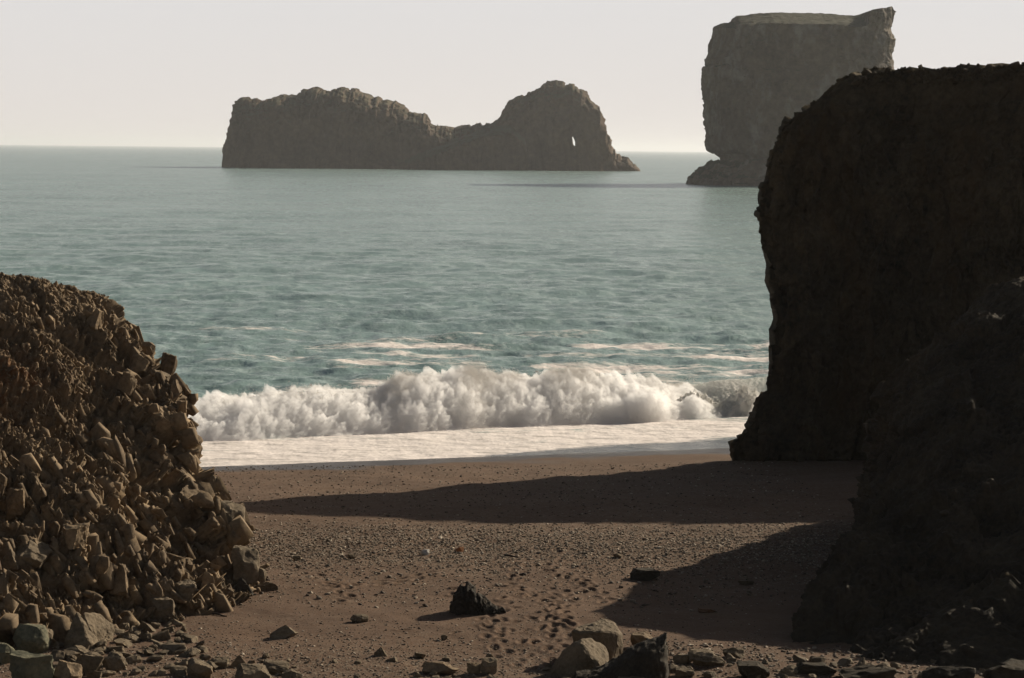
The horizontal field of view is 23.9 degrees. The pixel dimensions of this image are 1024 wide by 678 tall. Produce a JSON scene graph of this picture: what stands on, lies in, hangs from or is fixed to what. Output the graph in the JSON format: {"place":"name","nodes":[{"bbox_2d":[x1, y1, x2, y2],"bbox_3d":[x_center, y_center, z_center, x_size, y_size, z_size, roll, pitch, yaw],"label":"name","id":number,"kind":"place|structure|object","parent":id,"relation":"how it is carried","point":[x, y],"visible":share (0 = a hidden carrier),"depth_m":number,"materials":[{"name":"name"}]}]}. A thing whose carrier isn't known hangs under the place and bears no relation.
{"place":"outdoors","nodes":[
{"label":"outdoors","id":0,"kind":"place"},
{"bbox_2d":[0,273,269,647],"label":"scree slope","id":1,"kind":"structure","parent":0,"point":[173,480],"depth_m":62.97,"materials":[{"name":"stone"}]},
{"bbox_2d":[0,571,8,596],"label":"basalt rock","id":2,"kind":"object","parent":1,"relation":"on","point":[4,589],"visible":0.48,"depth_m":55.64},
{"bbox_2d":[0,549,19,569],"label":"angular rock","id":3,"kind":"object","parent":1,"relation":"on","point":[8,561],"visible":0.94,"depth_m":56.98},
{"bbox_2d":[5,488,24,519],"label":"angular rock","id":4,"kind":"object","parent":1,"relation":"on","point":[15,502],"visible":1,"depth_m":58.59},
{"bbox_2d":[12,623,49,653],"bbox_3d":[-10.793,6.763,54.319,0.821,0.756,0.739,1,4,0],"label":"boulder","id":5,"kind":"object","parent":1,"relation":"on","point":[31,638],"visible":0.86,"depth_m":54.08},
{"bbox_2d":[22,510,41,530],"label":"angular rock","id":6,"kind":"object","parent":1,"relation":"on","point":[31,519],"visible":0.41,"depth_m":58.80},
{"bbox_2d":[15,540,51,568],"bbox_3d":[-11.458,5.143,57.512,0.917,0.685,0.917,1,4,0],"label":"flat rock","id":7,"kind":"object","parent":1,"relation":"on","point":[33,554],"visible":0.96,"depth_m":57.33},
{"bbox_2d":[35,569,59,588],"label":"boulder","id":8,"kind":"object","parent":1,"relation":"on","point":[50,581],"visible":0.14,"depth_m":57.66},
{"bbox_2d":[46,628,52,645],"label":"boulder","id":9,"kind":"object","parent":1,"relation":"on","point":[50,633],"visible":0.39,"depth_m":54.85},
{"bbox_2d":[62,522,89,549],"bbox_3d":[-10.539,4.768,58.350,0.662,0.673,0.662,1,4,0],"label":"angular rock","id":10,"kind":"object","parent":1,"relation":"on","point":[76,535],"visible":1,"depth_m":58.15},
{"bbox_2d":[65,612,98,649],"bbox_3d":[-9.723,6.675,54.962,0.846,0.920,0.915,1,4,0],"label":"pointed rock","id":11,"kind":"object","parent":1,"relation":"on","point":[80,633],"visible":0.74,"depth_m":54.71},
{"bbox_2d":[95,638,106,647],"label":"loose rock","id":12,"kind":"object","parent":11,"relation":"on","point":[102,642],"visible":0.71,"depth_m":54.78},
{"bbox_2d":[85,308,103,331],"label":"basalt rock","id":13,"kind":"object","parent":1,"relation":"on","point":[94,320],"visible":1,"depth_m":66.12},
{"bbox_2d":[83,612,114,640],"bbox_3d":[-9.495,6.704,55.410,0.653,0.983,1.021,1,4,0],"label":"boulder","id":14,"kind":"object","parent":1,"relation":"on","point":[100,626],"visible":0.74,"depth_m":55.30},
{"bbox_2d":[108,563,128,596],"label":"basalt rock","id":15,"kind":"object","parent":1,"relation":"on","point":[120,583],"visible":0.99,"depth_m":58.00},
{"bbox_2d":[117,371,136,396],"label":"angular rock","id":16,"kind":"object","parent":1,"relation":"on","point":[127,383],"visible":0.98,"depth_m":64.55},
{"bbox_2d":[0,272,268,649],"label":"slope rubble","id":17,"kind":"object","parent":1,"relation":"on","point":[132,542],"visible":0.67,"depth_m":61.22,"materials":[{"name":"stone"}]},
{"bbox_2d":[127,354,151,375],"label":"angular rock","id":18,"kind":"object","parent":1,"relation":"on","point":[139,364],"visible":0.81,"depth_m":66.28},
{"bbox_2d":[142,341,155,354],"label":"boulder","id":19,"kind":"object","parent":1,"relation":"on","point":[148,348],"visible":1,"depth_m":67.29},
{"bbox_2d":[147,405,169,432],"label":"angular rock","id":20,"kind":"object","parent":1,"relation":"on","point":[162,425],"visible":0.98,"depth_m":64.21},
{"bbox_2d":[150,369,170,380],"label":"angular rock","id":21,"kind":"object","parent":1,"relation":"on","point":[167,375],"visible":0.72,"depth_m":66.05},
{"bbox_2d":[160,352,177,377],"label":"angular rock","id":22,"kind":"object","parent":1,"relation":"on","point":[169,363],"visible":0.77,"depth_m":66.78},
{"bbox_2d":[170,378,181,395],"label":"angular rock","id":23,"kind":"object","parent":1,"relation":"on","point":[175,388],"visible":1,"depth_m":65.30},
{"bbox_2d":[170,426,182,435],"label":"angular rock","id":24,"kind":"object","parent":1,"relation":"on","point":[177,432],"visible":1,"depth_m":64.32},
{"bbox_2d":[177,400,186,414],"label":"angular rock","id":25,"kind":"object","parent":1,"relation":"on","point":[182,406],"visible":0.92,"depth_m":64.72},
{"bbox_2d":[174,579,196,605],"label":"flat rock","id":26,"kind":"object","parent":1,"relation":"on","point":[186,588],"visible":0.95,"depth_m":58.76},
{"bbox_2d":[169,441,202,459],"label":"angular rock","id":27,"kind":"object","parent":1,"relation":"on","point":[200,447],"visible":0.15,"depth_m":65.85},
{"bbox_2d":[178,483,210,502],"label":"angular rock","id":28,"kind":"object","parent":1,"relation":"on","point":[188,491],"visible":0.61,"depth_m":63.52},
{"bbox_2d":[200,571,213,601],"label":"basalt rock","id":29,"kind":"object","parent":1,"relation":"on","point":[208,578],"visible":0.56,"depth_m":60.10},
{"bbox_2d":[203,474,216,492],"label":"angular rock","id":30,"kind":"object","parent":1,"relation":"on","point":[210,478],"visible":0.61,"depth_m":64.84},
{"bbox_2d":[213,500,244,522],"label":"boulder","id":31,"kind":"object","parent":1,"relation":"on","point":[232,509],"visible":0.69,"depth_m":62.84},
{"bbox_2d":[232,578,252,594],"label":"angular rock","id":32,"kind":"object","parent":1,"relation":"on","point":[241,584],"visible":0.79,"depth_m":61.17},
{"bbox_2d":[231,545,259,583],"bbox_3d":[-6.800,5.768,61.716,0.710,0.964,0.711,1,4,0],"label":"angular rock","id":33,"kind":"object","parent":1,"relation":"on","point":[246,562],"visible":1,"depth_m":61.52,"materials":[{"name":"stone"}]},
{"bbox_2d":[0,144,772,466],"bbox_3d":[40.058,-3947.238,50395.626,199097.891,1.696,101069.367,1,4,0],"label":"sea","id":34,"kind":"structure","parent":0,"point":[207,269],"depth_m":248.84,"materials":[{"name":"liquid"}]},
{"bbox_2d":[222,80,639,170],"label":"sea island","id":35,"kind":"structure","parent":34,"relation":"in","point":[538,129],"depth_m":1453.36,"materials":[{"name":"stone"}]},
{"bbox_2d":[187,339,767,439],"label":"breaking wave","id":36,"kind":"object","parent":34,"relation":"on","point":[465,398],"visible":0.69,"depth_m":113.59,"materials":[{"name":"liquid"}]},
{"bbox_2d":[686,6,896,185],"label":"sea stack","id":37,"kind":"object","parent":34,"relation":"in","point":[763,75],"visible":0.62,"depth_m":912.84,"materials":[{"name":"stone"}]},
{"bbox_2d":[0,448,983,677],"bbox_3d":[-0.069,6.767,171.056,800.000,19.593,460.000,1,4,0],"label":"beach","id":38,"kind":"structure","parent":0,"point":[833,484],"depth_m":67.29,"materials":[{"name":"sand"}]},
{"bbox_2d":[0,643,14,663],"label":"boulder","id":39,"kind":"object","parent":38,"relation":"on","point":[5,649],"visible":0.69,"depth_m":53.08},
{"bbox_2d":[9,650,54,677],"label":"angular rock","id":40,"kind":"object","parent":38,"relation":"on","point":[24,664],"visible":1,"depth_m":50.56,"materials":[{"name":"stone"}]},
{"bbox_2d":[50,650,64,660],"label":"loose rock","id":41,"kind":"object","parent":38,"relation":"on","point":[57,655],"visible":0.66,"depth_m":53.50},
{"bbox_2d":[53,641,63,647],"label":"loose rock","id":42,"kind":"object","parent":38,"relation":"on","point":[58,643],"visible":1,"depth_m":54.76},
{"bbox_2d":[53,660,82,677],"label":"flat rock","id":43,"kind":"object","parent":38,"relation":"on","point":[64,669],"visible":1,"depth_m":50.83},
{"bbox_2d":[63,650,80,658],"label":"loose rock","id":44,"kind":"object","parent":38,"relation":"on","point":[71,652],"visible":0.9,"depth_m":53.60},
{"bbox_2d":[66,645,88,653],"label":"flat rock","id":45,"kind":"object","parent":38,"relation":"on","point":[80,649],"visible":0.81,"depth_m":53.91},
{"bbox_2d":[77,654,103,674],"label":"angular rock","id":46,"kind":"object","parent":38,"relation":"on","point":[92,661],"visible":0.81,"depth_m":51.95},
{"bbox_2d":[86,670,101,677],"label":"loose rock","id":47,"kind":"object","parent":38,"relation":"on","point":[93,674],"visible":1,"depth_m":51.52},
{"bbox_2d":[91,647,104,652],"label":"loose rock","id":48,"kind":"object","parent":38,"relation":"on","point":[99,649],"visible":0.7,"depth_m":54.21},
{"bbox_2d":[101,670,112,676],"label":"loose rock","id":49,"kind":"object","parent":38,"relation":"on","point":[105,673],"visible":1,"depth_m":51.71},
{"bbox_2d":[102,649,127,671],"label":"flat rock","id":50,"kind":"object","parent":38,"relation":"on","point":[112,660],"visible":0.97,"depth_m":52.28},
{"bbox_2d":[106,646,124,651],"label":"loose rock","id":51,"kind":"object","parent":38,"relation":"on","point":[117,648],"visible":0.74,"depth_m":54.22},
{"bbox_2d":[114,628,124,633],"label":"loose rock","id":52,"kind":"object","parent":38,"relation":"on","point":[118,631],"visible":0.38,"depth_m":56.54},
{"bbox_2d":[114,638,132,646],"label":"loose rock","id":53,"kind":"object","parent":38,"relation":"on","point":[123,642],"visible":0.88,"depth_m":54.99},
{"bbox_2d":[119,623,129,630],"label":"loose rock","id":54,"kind":"object","parent":38,"relation":"on","point":[125,626],"visible":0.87,"depth_m":56.98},
{"bbox_2d":[122,634,139,642],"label":"loose rock","id":55,"kind":"object","parent":38,"relation":"on","point":[134,638],"visible":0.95,"depth_m":55.44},
{"bbox_2d":[126,655,140,663],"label":"loose rock","id":56,"kind":"object","parent":38,"relation":"on","point":[131,659],"visible":0.7,"depth_m":53.03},
{"bbox_2d":[130,669,141,674],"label":"loose rock","id":57,"kind":"object","parent":38,"relation":"on","point":[136,672],"visible":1,"depth_m":51.88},
{"bbox_2d":[137,621,155,632],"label":"loose rock","id":58,"kind":"object","parent":38,"relation":"on","point":[144,627],"visible":0.83,"depth_m":56.78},
{"bbox_2d":[140,633,152,640],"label":"loose rock","id":59,"kind":"object","parent":38,"relation":"on","point":[146,637],"visible":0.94,"depth_m":55.60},
{"bbox_2d":[146,655,163,660],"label":"loose rock","id":60,"kind":"object","parent":38,"relation":"on","point":[155,657],"visible":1,"depth_m":53.19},
{"bbox_2d":[150,622,160,628],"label":"loose rock","id":61,"kind":"object","parent":38,"relation":"on","point":[155,625],"visible":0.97,"depth_m":57.29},
{"bbox_2d":[151,639,163,648],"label":"loose rock","id":62,"kind":"object","parent":38,"relation":"on","point":[158,644],"visible":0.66,"depth_m":54.90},
{"bbox_2d":[147,596,174,621],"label":"angular rock","id":63,"kind":"object","parent":38,"relation":"on","point":[164,606],"visible":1,"depth_m":58.07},
{"bbox_2d":[152,629,170,639],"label":"loose rock","id":64,"kind":"object","parent":38,"relation":"on","point":[164,635],"visible":0.79,"depth_m":55.73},
{"bbox_2d":[157,668,165,675],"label":"loose rock","id":65,"kind":"object","parent":38,"relation":"on","point":[161,672],"visible":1,"depth_m":51.80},
{"bbox_2d":[161,626,174,631],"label":"loose rock","id":66,"kind":"object","parent":38,"relation":"on","point":[170,628],"visible":0.71,"depth_m":56.83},
{"bbox_2d":[161,643,186,654],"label":"loose rock","id":67,"kind":"object","parent":38,"relation":"on","point":[177,648],"visible":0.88,"depth_m":54.13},
{"bbox_2d":[170,665,186,673],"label":"loose rock","id":68,"kind":"object","parent":38,"relation":"on","point":[174,668],"visible":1,"depth_m":51.95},
{"bbox_2d":[172,619,185,625],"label":"loose rock","id":69,"kind":"object","parent":38,"relation":"on","point":[176,622],"visible":0.88,"depth_m":57.59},
{"bbox_2d":[175,669,186,676],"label":"loose rock","id":70,"kind":"object","parent":38,"relation":"on","point":[180,672],"visible":1,"depth_m":51.73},
{"bbox_2d":[183,634,197,642],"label":"loose rock","id":71,"kind":"object","parent":38,"relation":"on","point":[190,638],"visible":0.91,"depth_m":55.65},
{"bbox_2d":[186,648,200,656],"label":"loose rock","id":72,"kind":"object","parent":38,"relation":"on","point":[192,652],"visible":0.93,"depth_m":53.75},
{"bbox_2d":[187,657,212,677],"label":"flat rock","id":73,"kind":"object","parent":38,"relation":"on","point":[196,668],"visible":1,"depth_m":51.44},
{"bbox_2d":[197,645,207,652],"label":"loose rock","id":74,"kind":"object","parent":38,"relation":"on","point":[203,648],"visible":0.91,"depth_m":54.25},
{"bbox_2d":[199,654,210,659],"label":"loose rock","id":75,"kind":"object","parent":38,"relation":"on","point":[205,657],"visible":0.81,"depth_m":53.30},
{"bbox_2d":[208,657,228,668],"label":"flat rock","id":76,"kind":"object","parent":38,"relation":"on","point":[221,662],"visible":0.84,"depth_m":52.55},
{"bbox_2d":[231,655,245,666],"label":"pointed rock","id":77,"kind":"object","parent":38,"relation":"on","point":[237,660],"visible":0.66,"depth_m":52.74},
{"bbox_2d":[234,663,270,677],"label":"boulder","id":78,"kind":"object","parent":38,"relation":"on","point":[243,670],"visible":1,"depth_m":50.70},
{"bbox_2d":[258,568,266,582],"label":"boulder","id":79,"kind":"object","parent":38,"relation":"on","point":[262,576],"visible":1,"depth_m":61.69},
{"bbox_2d":[253,581,278,590],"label":"flat rock","id":80,"kind":"object","parent":38,"relation":"on","point":[266,586],"visible":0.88,"depth_m":62.41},
{"bbox_2d":[263,659,289,674],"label":"flat rock","id":81,"kind":"object","parent":38,"relation":"on","point":[272,666],"visible":0.7,"depth_m":52.03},
{"bbox_2d":[270,625,297,639],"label":"pointed rock","id":82,"kind":"object","parent":38,"relation":"on","point":[284,632],"visible":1,"depth_m":55.98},
{"bbox_2d":[281,668,302,677],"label":"boulder","id":83,"kind":"object","parent":38,"relation":"on","point":[291,673],"visible":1,"depth_m":50.88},
{"bbox_2d":[350,614,367,621],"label":"boulder","id":84,"kind":"object","parent":38,"relation":"on","point":[359,618],"visible":1,"depth_m":58.08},
{"bbox_2d":[374,647,387,656],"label":"pointed rock","id":85,"kind":"object","parent":38,"relation":"on","point":[380,652],"visible":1,"depth_m":54.07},
{"bbox_2d":[414,652,425,658],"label":"loose rock","id":86,"kind":"object","parent":38,"relation":"on","point":[418,655],"visible":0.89,"depth_m":54.10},
{"bbox_2d":[422,661,457,674],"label":"flat rock","id":87,"kind":"object","parent":38,"relation":"on","point":[440,667],"visible":0.98,"depth_m":52.23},
{"bbox_2d":[467,662,480,673],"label":"angular rock","id":88,"kind":"object","parent":38,"relation":"on","point":[473,667],"visible":1,"depth_m":52.17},
{"bbox_2d":[449,581,505,615],"bbox_3d":[-0.840,6.372,59.288,1.393,0.844,0.950,1,4,0],"label":"pointed rock","id":89,"kind":"object","parent":38,"relation":"on","point":[467,599],"visible":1,"depth_m":59.04,"materials":[{"name":"stone"}]},
{"bbox_2d":[480,657,497,673],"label":"boulder","id":90,"kind":"object","parent":38,"relation":"on","point":[488,665],"visible":0.97,"depth_m":52.10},
{"bbox_2d":[549,638,608,677],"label":"boulder","id":91,"kind":"object","parent":38,"relation":"on","point":[584,653],"visible":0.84,"depth_m":52.22,"materials":[{"name":"stone"}]},
{"bbox_2d":[571,619,623,659],"bbox_3d":[1.900,6.881,54.048,1.181,1.073,1.246,1,4,0],"label":"boulder","id":92,"kind":"object","parent":38,"relation":"on","point":[607,634],"visible":0.56,"depth_m":53.59,"materials":[{"name":"stone"}]},
{"bbox_2d":[572,632,668,677],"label":"horned rock","id":93,"kind":"object","parent":38,"relation":"on","point":[647,658],"visible":1,"depth_m":50.61,"materials":[{"name":"stone"}]},
{"bbox_2d":[630,631,652,644],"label":"flat rock","id":94,"kind":"object","parent":38,"relation":"on","point":[637,637],"visible":0.56,"depth_m":54.87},
{"bbox_2d":[630,567,659,580],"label":"flat rock","id":95,"kind":"object","parent":38,"relation":"on","point":[644,574],"visible":1,"depth_m":64.33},
{"bbox_2d":[669,663,677,672],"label":"loose rock","id":96,"kind":"object","parent":38,"relation":"on","point":[672,667],"visible":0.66,"depth_m":52.38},
{"bbox_2d":[673,654,691,663],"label":"boulder","id":97,"kind":"object","parent":38,"relation":"on","point":[681,658],"visible":0.98,"depth_m":53.12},
{"bbox_2d":[675,665,694,677],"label":"angular rock","id":98,"kind":"object","parent":38,"relation":"on","point":[682,671],"visible":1,"depth_m":51.83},
{"bbox_2d":[698,607,714,612],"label":"flat rock","id":99,"kind":"object","parent":38,"relation":"on","point":[704,610],"visible":1,"depth_m":59.72,"materials":[{"name":"stone"}]},
{"bbox_2d":[688,648,725,665],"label":"flat rock","id":100,"kind":"object","parent":38,"relation":"on","point":[703,657],"visible":1,"depth_m":52.92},
{"bbox_2d":[703,671,716,677],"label":"loose rock","id":101,"kind":"object","parent":38,"relation":"on","point":[708,674],"visible":1,"depth_m":51.84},
{"bbox_2d":[723,647,744,657],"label":"flat rock","id":102,"kind":"object","parent":38,"relation":"on","point":[736,652],"visible":0.97,"depth_m":53.84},
{"bbox_2d":[738,580,753,584],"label":"flat rock","id":103,"kind":"object","parent":38,"relation":"on","point":[746,582],"visible":1,"depth_m":63.82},
{"bbox_2d":[736,660,769,677],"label":"flat rock","id":104,"kind":"object","parent":38,"relation":"on","point":[750,669],"visible":1,"depth_m":51.76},
{"bbox_2d":[778,667,794,675],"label":"pointed rock","id":105,"kind":"object","parent":38,"relation":"on","point":[786,671],"visible":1,"depth_m":52.13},
{"bbox_2d":[787,664,798,670],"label":"loose rock","id":106,"kind":"object","parent":38,"relation":"on","point":[792,667],"visible":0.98,"depth_m":52.52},
{"bbox_2d":[792,654,805,661],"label":"loose rock","id":107,"kind":"object","parent":38,"relation":"on","point":[796,658],"visible":0.64,"depth_m":53.57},
{"bbox_2d":[796,662,836,674],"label":"flat rock","id":108,"kind":"object","parent":38,"relation":"on","point":[819,668],"visible":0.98,"depth_m":52.31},
{"bbox_2d":[811,656,824,662],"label":"loose rock","id":109,"kind":"object","parent":38,"relation":"on","point":[817,659],"visible":0.68,"depth_m":53.48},
{"bbox_2d":[837,657,852,666],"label":"loose rock","id":110,"kind":"object","parent":38,"relation":"on","point":[844,662],"visible":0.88,"depth_m":53.28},
{"bbox_2d":[857,657,865,665],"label":"loose rock","id":111,"kind":"object","parent":38,"relation":"on","point":[861,662],"visible":0.52,"depth_m":53.18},
{"bbox_2d":[835,664,896,677],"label":"flat rock","id":112,"kind":"object","parent":38,"relation":"on","point":[868,671],"visible":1,"depth_m":51.78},
{"bbox_2d":[890,662,901,668],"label":"loose rock","id":113,"kind":"object","parent":38,"relation":"on","point":[896,665],"visible":0.76,"depth_m":53.11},
{"bbox_2d":[922,666,975,677],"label":"flat rock","id":114,"kind":"object","parent":38,"relation":"on","point":[946,672],"visible":1,"depth_m":51.30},
{"bbox_2d":[982,658,1023,677],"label":"flat rock","id":115,"kind":"object","parent":38,"relation":"on","point":[1011,668],"visible":1,"depth_m":51.17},
{"bbox_2d":[0,0,1023,150],"label":"sky","id":116,"kind":"structure","parent":0,"point":[73,72],"materials":[{"name":"white"}]},
{"bbox_2d":[728,62,1023,461],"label":"cliff","id":117,"kind":"structure","parent":0,"point":[890,218],"depth_m":96.78,"materials":[{"name":"stone"}]},
{"bbox_2d":[831,61,1023,86],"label":"cliff top stones","id":118,"kind":"object","parent":117,"relation":"on","point":[934,75],"visible":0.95,"depth_m":96.49,"materials":[{"name":"stone"}]},
{"bbox_2d":[790,276,1023,669],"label":"rocky bank","id":119,"kind":"structure","parent":0,"point":[968,611],"depth_m":59.34,"materials":[{"name":"stone"}]},
{"bbox_2d":[802,294,1023,631],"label":"bank rubble","id":120,"kind":"object","parent":119,"relation":"on","point":[907,580],"visible":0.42,"depth_m":61.09,"materials":[{"name":"stone"}]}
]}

